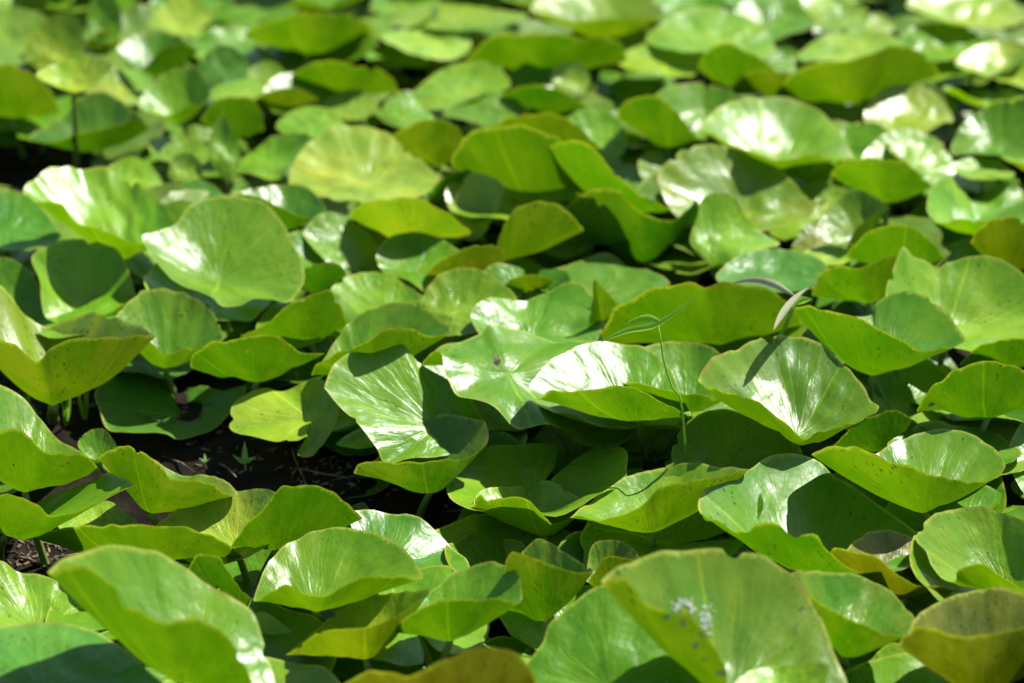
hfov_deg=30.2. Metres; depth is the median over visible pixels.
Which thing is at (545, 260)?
lily leaf
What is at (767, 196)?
lily leaf
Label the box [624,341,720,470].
lily leaf
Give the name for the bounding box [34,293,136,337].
lily leaf
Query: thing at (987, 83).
lily leaf
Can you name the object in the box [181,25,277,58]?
lily leaf
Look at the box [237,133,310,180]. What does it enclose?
lily leaf
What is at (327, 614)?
lily leaf
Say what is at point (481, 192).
lily leaf
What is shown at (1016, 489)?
lily leaf
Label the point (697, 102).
lily leaf
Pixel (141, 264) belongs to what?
lily leaf
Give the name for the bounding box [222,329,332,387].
lily leaf
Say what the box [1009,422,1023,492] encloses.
lily leaf
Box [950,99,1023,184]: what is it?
lily leaf
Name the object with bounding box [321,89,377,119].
lily leaf
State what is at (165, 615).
lily leaf
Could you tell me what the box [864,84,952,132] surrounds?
lily leaf
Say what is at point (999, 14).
lily leaf
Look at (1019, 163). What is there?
lily leaf
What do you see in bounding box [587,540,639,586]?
lily leaf
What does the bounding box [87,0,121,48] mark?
lily leaf
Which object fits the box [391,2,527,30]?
lily leaf
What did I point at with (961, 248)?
lily leaf
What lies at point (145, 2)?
lily leaf
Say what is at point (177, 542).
lily leaf
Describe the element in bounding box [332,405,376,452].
lily leaf
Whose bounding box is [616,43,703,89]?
lily leaf
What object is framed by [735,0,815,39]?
lily leaf
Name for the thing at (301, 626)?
lily leaf
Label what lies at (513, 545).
lily leaf
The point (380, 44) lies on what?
lily leaf
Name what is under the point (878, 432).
lily leaf
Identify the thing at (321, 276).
lily leaf
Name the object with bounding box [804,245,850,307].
lily leaf
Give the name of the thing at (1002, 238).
lily leaf
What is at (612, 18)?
lily leaf
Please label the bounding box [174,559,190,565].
lily leaf
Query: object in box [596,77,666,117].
lily leaf
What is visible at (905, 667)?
lily leaf
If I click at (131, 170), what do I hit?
lily leaf
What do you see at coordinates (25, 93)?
lily leaf
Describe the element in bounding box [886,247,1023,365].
lily leaf
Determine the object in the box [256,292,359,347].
lily leaf
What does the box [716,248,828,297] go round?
lily leaf
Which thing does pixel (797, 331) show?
lily leaf
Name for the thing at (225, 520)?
lily leaf
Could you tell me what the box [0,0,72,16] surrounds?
lily leaf
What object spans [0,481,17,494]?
lily leaf
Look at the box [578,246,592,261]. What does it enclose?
lily leaf
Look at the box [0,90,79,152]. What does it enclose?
lily leaf
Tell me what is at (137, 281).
lily leaf
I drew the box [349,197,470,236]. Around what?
lily leaf
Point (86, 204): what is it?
lily leaf
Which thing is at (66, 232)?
lily leaf
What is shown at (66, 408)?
grass shoot
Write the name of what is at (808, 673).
lily leaf
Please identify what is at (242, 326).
lily leaf
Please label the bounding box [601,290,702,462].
grass stalk
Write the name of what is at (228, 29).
lily leaf
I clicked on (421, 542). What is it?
lily leaf
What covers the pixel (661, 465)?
lily leaf
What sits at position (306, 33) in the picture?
lily leaf
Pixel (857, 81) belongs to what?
lily leaf
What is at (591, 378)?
lily leaf
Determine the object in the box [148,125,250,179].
lily leaf
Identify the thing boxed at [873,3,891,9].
lily leaf
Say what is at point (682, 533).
lily leaf
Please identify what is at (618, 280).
lily leaf
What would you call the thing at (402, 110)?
lily leaf
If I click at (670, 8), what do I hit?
lily leaf
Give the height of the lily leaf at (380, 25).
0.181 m
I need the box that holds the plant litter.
[0,142,657,569]
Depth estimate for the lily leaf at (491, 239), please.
2.63 m
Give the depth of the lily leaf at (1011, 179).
2.83 m
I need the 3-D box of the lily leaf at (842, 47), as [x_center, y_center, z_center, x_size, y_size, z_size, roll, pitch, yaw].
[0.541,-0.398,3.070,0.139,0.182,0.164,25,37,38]
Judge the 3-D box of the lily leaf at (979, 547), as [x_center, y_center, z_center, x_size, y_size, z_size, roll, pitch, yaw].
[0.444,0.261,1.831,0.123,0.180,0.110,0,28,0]
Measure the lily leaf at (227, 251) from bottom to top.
0.227 m
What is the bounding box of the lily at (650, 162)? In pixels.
[0,0,1023,682]
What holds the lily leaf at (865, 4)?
on the mud
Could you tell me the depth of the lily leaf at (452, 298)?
2.29 m
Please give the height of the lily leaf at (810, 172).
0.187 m
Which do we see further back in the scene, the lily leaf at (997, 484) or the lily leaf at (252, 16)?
the lily leaf at (252, 16)
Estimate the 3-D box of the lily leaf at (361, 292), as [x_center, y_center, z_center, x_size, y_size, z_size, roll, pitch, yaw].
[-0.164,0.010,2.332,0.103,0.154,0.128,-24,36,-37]
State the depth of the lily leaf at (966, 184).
2.68 m
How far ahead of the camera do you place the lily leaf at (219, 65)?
2.98 m
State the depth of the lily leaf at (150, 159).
2.79 m
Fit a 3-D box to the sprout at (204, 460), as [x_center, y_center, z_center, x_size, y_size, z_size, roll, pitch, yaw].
[-0.339,0.132,2.095,0.013,0.022,0.006,0,28,0]
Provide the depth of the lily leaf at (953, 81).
3.08 m
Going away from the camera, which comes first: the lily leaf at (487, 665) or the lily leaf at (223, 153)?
the lily leaf at (487, 665)
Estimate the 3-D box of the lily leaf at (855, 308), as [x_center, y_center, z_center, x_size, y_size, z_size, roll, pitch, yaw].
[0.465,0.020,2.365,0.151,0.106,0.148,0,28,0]
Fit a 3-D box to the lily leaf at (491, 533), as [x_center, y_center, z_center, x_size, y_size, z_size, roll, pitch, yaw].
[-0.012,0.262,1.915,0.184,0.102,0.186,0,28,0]
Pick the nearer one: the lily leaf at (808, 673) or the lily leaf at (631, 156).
the lily leaf at (808, 673)
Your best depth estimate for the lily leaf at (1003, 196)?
2.60 m
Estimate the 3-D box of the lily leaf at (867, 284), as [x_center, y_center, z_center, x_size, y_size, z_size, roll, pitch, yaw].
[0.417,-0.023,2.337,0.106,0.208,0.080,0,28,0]
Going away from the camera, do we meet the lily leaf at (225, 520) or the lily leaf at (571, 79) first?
the lily leaf at (225, 520)
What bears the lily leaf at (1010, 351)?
on the mud
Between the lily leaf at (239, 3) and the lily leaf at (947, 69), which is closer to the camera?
the lily leaf at (947, 69)
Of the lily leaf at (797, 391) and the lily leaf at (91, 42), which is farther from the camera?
the lily leaf at (91, 42)
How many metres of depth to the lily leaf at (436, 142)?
2.66 m
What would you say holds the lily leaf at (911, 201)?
on the mud
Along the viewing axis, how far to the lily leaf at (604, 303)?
2.23 m
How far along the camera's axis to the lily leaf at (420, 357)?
2.29 m
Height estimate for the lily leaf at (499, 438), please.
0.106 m
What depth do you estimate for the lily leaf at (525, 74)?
2.96 m
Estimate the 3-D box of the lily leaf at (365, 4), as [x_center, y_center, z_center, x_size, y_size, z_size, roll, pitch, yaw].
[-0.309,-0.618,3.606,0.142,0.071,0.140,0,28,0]
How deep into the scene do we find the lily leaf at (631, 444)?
2.14 m
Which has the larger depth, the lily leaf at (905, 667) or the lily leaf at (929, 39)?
the lily leaf at (929, 39)
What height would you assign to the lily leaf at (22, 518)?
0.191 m
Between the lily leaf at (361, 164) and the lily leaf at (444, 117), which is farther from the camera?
the lily leaf at (444, 117)
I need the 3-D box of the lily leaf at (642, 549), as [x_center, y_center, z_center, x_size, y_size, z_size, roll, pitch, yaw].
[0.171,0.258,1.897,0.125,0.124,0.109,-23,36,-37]
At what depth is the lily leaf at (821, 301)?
2.48 m
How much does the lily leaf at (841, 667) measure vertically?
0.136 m
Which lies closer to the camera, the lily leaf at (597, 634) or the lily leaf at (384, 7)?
the lily leaf at (597, 634)
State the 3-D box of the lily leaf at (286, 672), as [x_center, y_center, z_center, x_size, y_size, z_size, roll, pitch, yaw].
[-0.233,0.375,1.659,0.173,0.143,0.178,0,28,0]
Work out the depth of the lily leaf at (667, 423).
2.07 m
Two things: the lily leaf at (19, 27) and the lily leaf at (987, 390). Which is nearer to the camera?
the lily leaf at (987, 390)
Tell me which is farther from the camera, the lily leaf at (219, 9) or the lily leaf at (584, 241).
the lily leaf at (219, 9)
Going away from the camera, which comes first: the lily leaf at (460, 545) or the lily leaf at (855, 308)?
the lily leaf at (460, 545)
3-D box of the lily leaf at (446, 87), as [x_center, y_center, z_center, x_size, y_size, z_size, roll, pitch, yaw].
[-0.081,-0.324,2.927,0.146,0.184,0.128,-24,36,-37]
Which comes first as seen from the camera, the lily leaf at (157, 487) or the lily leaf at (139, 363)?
the lily leaf at (157, 487)
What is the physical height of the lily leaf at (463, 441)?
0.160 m
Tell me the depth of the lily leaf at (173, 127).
2.91 m
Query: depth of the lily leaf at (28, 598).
1.80 m
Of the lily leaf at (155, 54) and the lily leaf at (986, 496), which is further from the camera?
the lily leaf at (155, 54)
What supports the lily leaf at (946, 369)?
on the mud
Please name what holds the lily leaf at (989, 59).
on the mud
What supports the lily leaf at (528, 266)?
on the mud
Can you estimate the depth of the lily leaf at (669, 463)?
2.03 m
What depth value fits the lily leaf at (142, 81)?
3.04 m
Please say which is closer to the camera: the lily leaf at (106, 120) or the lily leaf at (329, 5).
the lily leaf at (106, 120)
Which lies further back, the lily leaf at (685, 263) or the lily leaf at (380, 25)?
the lily leaf at (380, 25)
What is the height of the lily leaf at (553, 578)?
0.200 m
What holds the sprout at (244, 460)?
on the mud
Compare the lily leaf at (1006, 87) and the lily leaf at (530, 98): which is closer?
the lily leaf at (530, 98)
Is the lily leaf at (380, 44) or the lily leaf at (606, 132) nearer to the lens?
the lily leaf at (606, 132)
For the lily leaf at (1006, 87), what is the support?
on the mud
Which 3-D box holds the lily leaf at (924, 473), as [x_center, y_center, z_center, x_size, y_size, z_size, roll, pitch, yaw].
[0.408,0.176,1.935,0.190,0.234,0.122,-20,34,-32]
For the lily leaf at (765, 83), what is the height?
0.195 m
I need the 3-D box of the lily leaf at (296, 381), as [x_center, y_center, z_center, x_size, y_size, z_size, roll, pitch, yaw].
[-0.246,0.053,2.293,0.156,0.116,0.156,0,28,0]
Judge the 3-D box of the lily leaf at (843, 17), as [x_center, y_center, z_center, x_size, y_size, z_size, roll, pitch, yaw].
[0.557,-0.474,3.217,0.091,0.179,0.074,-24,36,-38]
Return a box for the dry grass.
[731,276,820,334]
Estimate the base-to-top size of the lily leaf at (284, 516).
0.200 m
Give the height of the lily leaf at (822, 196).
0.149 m
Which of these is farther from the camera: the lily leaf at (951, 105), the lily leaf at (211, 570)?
the lily leaf at (951, 105)
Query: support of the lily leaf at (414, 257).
on the mud
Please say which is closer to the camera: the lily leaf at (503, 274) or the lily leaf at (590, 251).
the lily leaf at (503, 274)
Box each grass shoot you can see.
[23,393,30,405]
[60,398,70,425]
[77,391,88,419]
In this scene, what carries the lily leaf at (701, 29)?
on the mud
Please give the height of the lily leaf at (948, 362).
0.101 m
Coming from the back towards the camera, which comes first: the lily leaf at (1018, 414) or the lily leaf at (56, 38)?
the lily leaf at (56, 38)
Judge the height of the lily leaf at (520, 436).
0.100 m
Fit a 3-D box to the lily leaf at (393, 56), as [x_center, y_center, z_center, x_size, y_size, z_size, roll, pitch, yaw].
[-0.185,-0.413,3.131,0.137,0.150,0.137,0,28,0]
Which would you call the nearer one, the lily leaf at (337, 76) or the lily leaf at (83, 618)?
the lily leaf at (83, 618)
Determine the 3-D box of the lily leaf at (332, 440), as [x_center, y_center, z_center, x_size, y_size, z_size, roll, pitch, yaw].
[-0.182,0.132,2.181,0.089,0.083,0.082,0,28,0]
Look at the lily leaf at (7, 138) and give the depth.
2.88 m
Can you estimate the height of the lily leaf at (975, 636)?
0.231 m
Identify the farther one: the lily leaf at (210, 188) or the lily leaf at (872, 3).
the lily leaf at (872, 3)
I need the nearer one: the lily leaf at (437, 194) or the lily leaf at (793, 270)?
the lily leaf at (793, 270)
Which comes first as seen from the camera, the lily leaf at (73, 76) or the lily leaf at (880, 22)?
the lily leaf at (73, 76)
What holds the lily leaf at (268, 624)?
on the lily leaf
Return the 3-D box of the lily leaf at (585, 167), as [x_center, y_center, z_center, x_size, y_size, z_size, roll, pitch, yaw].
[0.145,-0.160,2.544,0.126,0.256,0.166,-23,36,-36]
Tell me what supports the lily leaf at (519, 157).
on the mud
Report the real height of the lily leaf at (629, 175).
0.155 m
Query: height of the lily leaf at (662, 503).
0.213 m
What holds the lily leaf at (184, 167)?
on the mud
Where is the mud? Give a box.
[0,0,1023,682]
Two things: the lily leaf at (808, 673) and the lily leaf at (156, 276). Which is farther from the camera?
the lily leaf at (156, 276)
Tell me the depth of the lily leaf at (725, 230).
2.43 m
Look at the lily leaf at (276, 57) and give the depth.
3.26 m
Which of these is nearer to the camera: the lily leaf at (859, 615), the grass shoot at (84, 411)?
the lily leaf at (859, 615)
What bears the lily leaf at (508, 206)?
on the mud
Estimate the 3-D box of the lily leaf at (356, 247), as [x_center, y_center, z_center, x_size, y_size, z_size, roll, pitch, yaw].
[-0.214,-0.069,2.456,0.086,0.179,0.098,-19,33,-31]
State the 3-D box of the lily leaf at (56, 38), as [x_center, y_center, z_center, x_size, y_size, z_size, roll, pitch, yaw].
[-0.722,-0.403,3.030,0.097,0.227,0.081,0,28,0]
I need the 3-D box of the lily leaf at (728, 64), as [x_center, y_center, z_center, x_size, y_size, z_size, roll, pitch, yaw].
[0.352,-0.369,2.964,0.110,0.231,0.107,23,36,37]
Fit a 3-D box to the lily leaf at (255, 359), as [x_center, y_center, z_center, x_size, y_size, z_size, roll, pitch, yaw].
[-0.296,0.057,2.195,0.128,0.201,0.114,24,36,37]
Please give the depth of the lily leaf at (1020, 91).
3.09 m
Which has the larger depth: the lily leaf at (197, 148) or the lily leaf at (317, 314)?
the lily leaf at (197, 148)
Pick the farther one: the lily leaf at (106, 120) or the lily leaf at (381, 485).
the lily leaf at (106, 120)
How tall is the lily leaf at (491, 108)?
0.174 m
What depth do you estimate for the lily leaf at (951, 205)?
2.48 m
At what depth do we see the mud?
2.14 m
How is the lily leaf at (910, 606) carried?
on the mud
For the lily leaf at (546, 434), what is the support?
on the mud
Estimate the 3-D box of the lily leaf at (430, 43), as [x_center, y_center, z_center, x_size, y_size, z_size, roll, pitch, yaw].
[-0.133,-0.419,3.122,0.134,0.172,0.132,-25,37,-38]
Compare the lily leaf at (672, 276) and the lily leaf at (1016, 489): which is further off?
the lily leaf at (672, 276)
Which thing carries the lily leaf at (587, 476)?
on the mud
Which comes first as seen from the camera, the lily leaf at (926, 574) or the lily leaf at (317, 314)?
the lily leaf at (926, 574)
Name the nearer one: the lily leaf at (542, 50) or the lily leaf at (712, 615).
the lily leaf at (712, 615)
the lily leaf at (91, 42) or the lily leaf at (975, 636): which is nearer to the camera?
the lily leaf at (975, 636)
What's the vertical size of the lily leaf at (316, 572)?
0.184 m
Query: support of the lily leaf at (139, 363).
on the mud
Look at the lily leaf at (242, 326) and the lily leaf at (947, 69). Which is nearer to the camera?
the lily leaf at (242, 326)
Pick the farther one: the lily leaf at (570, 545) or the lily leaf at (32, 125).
the lily leaf at (32, 125)
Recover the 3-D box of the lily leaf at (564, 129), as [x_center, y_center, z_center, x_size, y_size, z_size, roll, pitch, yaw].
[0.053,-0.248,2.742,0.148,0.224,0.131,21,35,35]
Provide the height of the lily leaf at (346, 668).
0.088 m
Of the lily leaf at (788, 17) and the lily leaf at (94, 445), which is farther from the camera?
the lily leaf at (788, 17)
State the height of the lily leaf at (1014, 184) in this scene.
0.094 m
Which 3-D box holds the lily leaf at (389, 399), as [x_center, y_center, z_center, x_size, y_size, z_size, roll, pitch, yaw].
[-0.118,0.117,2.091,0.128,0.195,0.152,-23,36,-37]
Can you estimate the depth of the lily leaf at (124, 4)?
3.33 m
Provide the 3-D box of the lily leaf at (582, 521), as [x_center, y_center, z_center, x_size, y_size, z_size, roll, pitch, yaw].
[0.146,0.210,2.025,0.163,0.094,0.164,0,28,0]
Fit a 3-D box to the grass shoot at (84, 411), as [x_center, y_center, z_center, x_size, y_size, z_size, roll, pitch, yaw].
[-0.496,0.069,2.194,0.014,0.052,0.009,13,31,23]
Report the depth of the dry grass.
2.07 m
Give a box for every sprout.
[199,454,208,465]
[232,441,254,470]
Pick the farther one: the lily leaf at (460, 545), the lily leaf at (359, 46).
the lily leaf at (359, 46)
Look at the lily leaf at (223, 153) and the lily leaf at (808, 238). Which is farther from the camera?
the lily leaf at (223, 153)
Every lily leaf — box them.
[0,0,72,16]
[0,8,47,63]
[0,63,60,157]
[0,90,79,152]
[0,122,23,145]
[0,189,60,255]
[0,257,43,320]
[0,285,154,424]
[0,385,99,565]
[0,473,132,562]
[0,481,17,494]
[0,561,112,640]
[23,166,175,258]
[24,13,85,93]
[24,209,90,250]
[29,92,150,166]
[32,239,135,321]
[33,524,241,559]
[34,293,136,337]
[36,57,111,169]
[44,0,134,11]
[45,564,219,654]
[48,545,274,682]
[59,501,136,528]
[78,428,116,473]
[85,29,120,47]
[85,67,141,104]
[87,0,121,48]
[91,121,194,164]
[92,154,169,168]
[94,372,245,439]
[98,445,237,525]
[102,199,192,277]
[108,156,161,187]
[112,66,161,93]
[115,288,222,394]
[116,31,198,84]
[119,353,192,378]
[128,269,145,290]
[132,0,151,4]
[139,67,209,181]
[142,196,304,335]
[144,262,271,320]
[145,598,335,681]
[148,0,212,67]
[148,0,233,23]
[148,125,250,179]
[157,488,275,582]
[161,137,208,163]
[162,656,339,682]
[165,107,211,133]
[168,152,202,183]
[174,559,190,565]
[180,179,221,199]
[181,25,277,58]
[185,28,270,64]
[189,554,250,606]
[190,334,323,390]
[196,45,249,86]
[201,96,263,177]
[207,116,239,194]
[209,80,265,152]
[213,4,297,28]
[216,304,270,338]
[221,23,252,64]
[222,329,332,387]
[224,549,281,605]
[228,0,291,6]
[229,379,337,456]
[232,485,362,586]
[234,184,325,297]
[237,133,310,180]
[240,289,346,360]
[242,12,371,65]
[243,61,284,136]
[244,378,272,391]
[251,47,288,66]
[253,527,422,621]
[254,87,320,117]
[254,611,291,634]
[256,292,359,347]
[263,73,378,140]
[266,290,303,307]
[270,53,281,60]
[273,340,335,382]
[276,106,344,139]
[277,30,377,70]
[284,605,334,620]
[286,0,357,12]
[286,590,428,671]
[289,126,438,202]
[289,229,356,298]
[291,60,397,94]
[295,347,433,384]
[303,262,346,294]
[304,212,381,276]
[312,302,451,374]
[314,0,376,18]
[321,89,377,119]
[324,426,377,455]
[325,344,481,462]
[330,272,422,312]
[330,509,469,612]
[331,635,489,680]
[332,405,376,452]
[335,565,489,667]
[346,647,536,682]
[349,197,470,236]
[349,461,389,497]
[352,503,368,510]
[354,414,488,518]
[360,6,439,79]
[362,44,433,90]
[370,0,439,15]
[375,38,387,47]
[376,232,458,295]
[379,115,458,130]
[380,24,470,77]
[380,93,433,127]
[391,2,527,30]
[392,119,462,176]
[395,561,521,661]
[412,62,509,171]
[419,268,516,341]
[421,324,637,453]
[426,245,504,275]
[427,170,471,248]
[434,529,524,568]
[435,514,570,566]
[443,90,527,126]
[444,532,473,565]
[445,168,576,220]
[446,443,627,516]
[450,172,503,245]
[452,124,584,195]
[452,234,498,250]
[458,480,596,532]
[466,33,626,69]
[471,282,601,342]
[473,480,584,539]
[476,401,526,444]
[481,636,535,655]
[484,263,571,300]
[484,431,519,447]
[491,112,601,151]
[497,201,582,264]
[499,585,594,663]
[500,85,587,113]
[504,538,592,655]
[506,275,552,294]
[507,63,554,90]
[509,257,577,274]
[520,252,581,300]
[521,10,570,28]
[525,435,555,474]
[527,585,700,682]
[529,341,691,469]
[530,0,665,69]
[533,425,666,474]
[536,402,702,429]
[537,253,669,324]
[539,210,647,260]
[547,140,672,253]
[551,62,589,97]
[558,531,590,585]
[564,159,642,202]
[567,109,627,163]
[567,188,699,271]
[570,463,748,547]
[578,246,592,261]
[578,494,721,534]
[580,462,762,568]
[581,429,679,461]
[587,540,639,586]
[588,279,618,330]
[595,248,701,285]
[596,64,674,95]
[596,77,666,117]
[601,282,801,344]
[601,548,846,682]
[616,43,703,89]
[618,95,700,151]
[618,147,646,165]
[622,535,753,557]
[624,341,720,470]
[627,459,673,475]
[636,250,718,282]
[639,458,667,470]
[646,8,774,84]
[651,0,744,21]
[655,318,807,343]
[656,82,741,144]
[658,144,813,231]
[671,409,802,538]
[690,192,779,282]
[698,43,776,89]
[698,335,878,453]
[698,453,917,575]
[700,97,853,236]
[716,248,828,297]
[725,0,802,16]
[731,70,790,96]
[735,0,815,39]
[735,663,828,682]
[766,46,803,72]
[767,182,848,239]
[775,45,938,108]
[781,155,835,242]
[790,570,914,666]
[792,222,847,290]
[792,288,881,310]
[794,290,965,401]
[797,30,903,105]
[799,400,889,468]
[802,0,868,30]
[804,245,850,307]
[811,429,1004,521]
[812,256,896,315]
[816,3,868,33]
[817,190,887,245]
[830,120,887,164]
[831,158,932,226]
[831,529,957,606]
[832,300,946,352]
[832,420,1006,513]
[832,595,919,667]
[834,410,916,452]
[834,653,851,671]
[843,652,949,682]
[844,104,855,108]
[845,359,979,430]
[846,224,946,267]
[860,0,876,7]
[860,12,893,32]
[862,128,955,204]
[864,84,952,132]
[866,410,1023,474]
[867,0,893,5]
[871,643,906,659]
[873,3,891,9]
[878,364,951,396]
[884,194,927,215]
[885,485,1023,532]
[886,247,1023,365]
[887,425,1021,463]
[888,142,996,192]
[898,22,980,60]
[899,587,1023,682]
[906,0,1023,92]
[909,535,978,600]
[910,191,979,247]
[910,401,1023,423]
[916,81,956,115]
[916,506,1023,593]
[917,361,1023,431]
[923,159,1018,195]
[927,177,1023,236]
[928,36,1023,115]
[928,353,957,370]
[938,77,989,88]
[943,86,1023,158]
[945,237,981,262]
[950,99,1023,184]
[953,79,991,88]
[953,157,1014,191]
[955,41,1023,92]
[960,338,1023,366]
[963,179,1023,194]
[969,183,1023,209]
[971,216,1023,269]
[983,79,1019,93]
[1002,157,1023,168]
[1004,480,1023,513]
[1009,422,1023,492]
[1015,87,1023,94]
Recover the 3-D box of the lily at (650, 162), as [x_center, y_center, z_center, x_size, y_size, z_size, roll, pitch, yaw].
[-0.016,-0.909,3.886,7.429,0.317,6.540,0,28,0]
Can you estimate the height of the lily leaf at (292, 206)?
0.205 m
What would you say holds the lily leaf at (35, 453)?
on the mud
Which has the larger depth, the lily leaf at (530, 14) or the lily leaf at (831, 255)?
the lily leaf at (530, 14)
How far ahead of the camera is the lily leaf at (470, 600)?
1.70 m
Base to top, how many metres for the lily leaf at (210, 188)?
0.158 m
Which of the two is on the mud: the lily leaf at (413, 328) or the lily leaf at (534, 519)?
the lily leaf at (413, 328)
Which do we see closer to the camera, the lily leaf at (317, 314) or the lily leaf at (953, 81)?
the lily leaf at (317, 314)
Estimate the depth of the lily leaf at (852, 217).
2.45 m
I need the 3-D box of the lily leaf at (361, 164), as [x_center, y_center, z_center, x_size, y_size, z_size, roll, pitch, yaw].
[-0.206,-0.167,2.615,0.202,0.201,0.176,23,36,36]
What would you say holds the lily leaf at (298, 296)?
on the mud
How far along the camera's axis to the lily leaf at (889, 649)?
1.73 m
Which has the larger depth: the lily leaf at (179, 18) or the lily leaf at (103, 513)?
the lily leaf at (179, 18)
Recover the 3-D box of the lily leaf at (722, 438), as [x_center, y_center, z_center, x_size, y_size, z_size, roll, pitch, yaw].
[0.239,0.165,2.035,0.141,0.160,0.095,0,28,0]
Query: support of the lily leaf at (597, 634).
on the mud
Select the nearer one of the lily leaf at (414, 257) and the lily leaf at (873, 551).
the lily leaf at (873, 551)
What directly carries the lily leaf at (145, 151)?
on the mud
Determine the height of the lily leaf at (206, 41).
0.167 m
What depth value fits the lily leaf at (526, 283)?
2.32 m
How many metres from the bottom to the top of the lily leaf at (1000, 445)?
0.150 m
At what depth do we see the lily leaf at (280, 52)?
3.28 m
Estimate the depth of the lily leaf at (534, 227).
2.39 m
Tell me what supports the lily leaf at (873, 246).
on the mud
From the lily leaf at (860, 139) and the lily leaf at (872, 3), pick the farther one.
the lily leaf at (872, 3)
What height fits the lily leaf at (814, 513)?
0.220 m
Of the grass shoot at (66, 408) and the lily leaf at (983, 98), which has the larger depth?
the lily leaf at (983, 98)
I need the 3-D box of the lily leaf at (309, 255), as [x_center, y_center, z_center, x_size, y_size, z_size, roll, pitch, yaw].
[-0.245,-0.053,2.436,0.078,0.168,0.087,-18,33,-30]
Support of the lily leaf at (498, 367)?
on the mud
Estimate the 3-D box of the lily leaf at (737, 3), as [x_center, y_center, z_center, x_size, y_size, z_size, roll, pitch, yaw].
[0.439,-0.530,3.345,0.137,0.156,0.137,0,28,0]
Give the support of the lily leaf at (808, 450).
on the mud
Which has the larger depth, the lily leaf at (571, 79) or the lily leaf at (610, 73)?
the lily leaf at (610, 73)
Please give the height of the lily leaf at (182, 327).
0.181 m
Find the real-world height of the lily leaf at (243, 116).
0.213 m
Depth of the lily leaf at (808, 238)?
2.48 m
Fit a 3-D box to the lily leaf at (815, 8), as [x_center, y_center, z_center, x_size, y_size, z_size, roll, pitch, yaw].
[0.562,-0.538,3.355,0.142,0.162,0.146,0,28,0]
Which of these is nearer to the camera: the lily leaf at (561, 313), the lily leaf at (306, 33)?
the lily leaf at (561, 313)
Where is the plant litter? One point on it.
(296, 468)
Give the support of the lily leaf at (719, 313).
on the mud
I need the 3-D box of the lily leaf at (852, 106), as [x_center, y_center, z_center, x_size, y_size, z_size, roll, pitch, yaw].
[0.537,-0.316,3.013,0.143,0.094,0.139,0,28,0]
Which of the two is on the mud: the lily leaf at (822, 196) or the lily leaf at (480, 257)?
the lily leaf at (480, 257)
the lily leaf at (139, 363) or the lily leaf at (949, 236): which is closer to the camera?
the lily leaf at (139, 363)
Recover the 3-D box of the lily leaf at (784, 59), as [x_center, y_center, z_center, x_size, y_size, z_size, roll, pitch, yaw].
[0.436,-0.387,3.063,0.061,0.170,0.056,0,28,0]
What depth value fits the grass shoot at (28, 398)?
2.19 m
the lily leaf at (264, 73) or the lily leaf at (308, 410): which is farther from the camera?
the lily leaf at (264, 73)
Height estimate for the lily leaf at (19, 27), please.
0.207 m
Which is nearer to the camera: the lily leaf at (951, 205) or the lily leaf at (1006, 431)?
the lily leaf at (1006, 431)
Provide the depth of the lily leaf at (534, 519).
1.94 m
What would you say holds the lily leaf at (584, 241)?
on the mud
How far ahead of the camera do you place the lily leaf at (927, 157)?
2.67 m
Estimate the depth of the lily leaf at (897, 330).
2.12 m
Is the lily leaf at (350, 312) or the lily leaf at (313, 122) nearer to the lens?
the lily leaf at (350, 312)
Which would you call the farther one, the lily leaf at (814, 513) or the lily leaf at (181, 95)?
the lily leaf at (181, 95)
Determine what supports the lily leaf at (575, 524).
on the mud
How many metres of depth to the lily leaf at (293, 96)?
2.84 m
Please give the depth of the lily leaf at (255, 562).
1.96 m
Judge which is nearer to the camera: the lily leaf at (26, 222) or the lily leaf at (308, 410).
the lily leaf at (308, 410)
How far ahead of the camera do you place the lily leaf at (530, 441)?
2.17 m

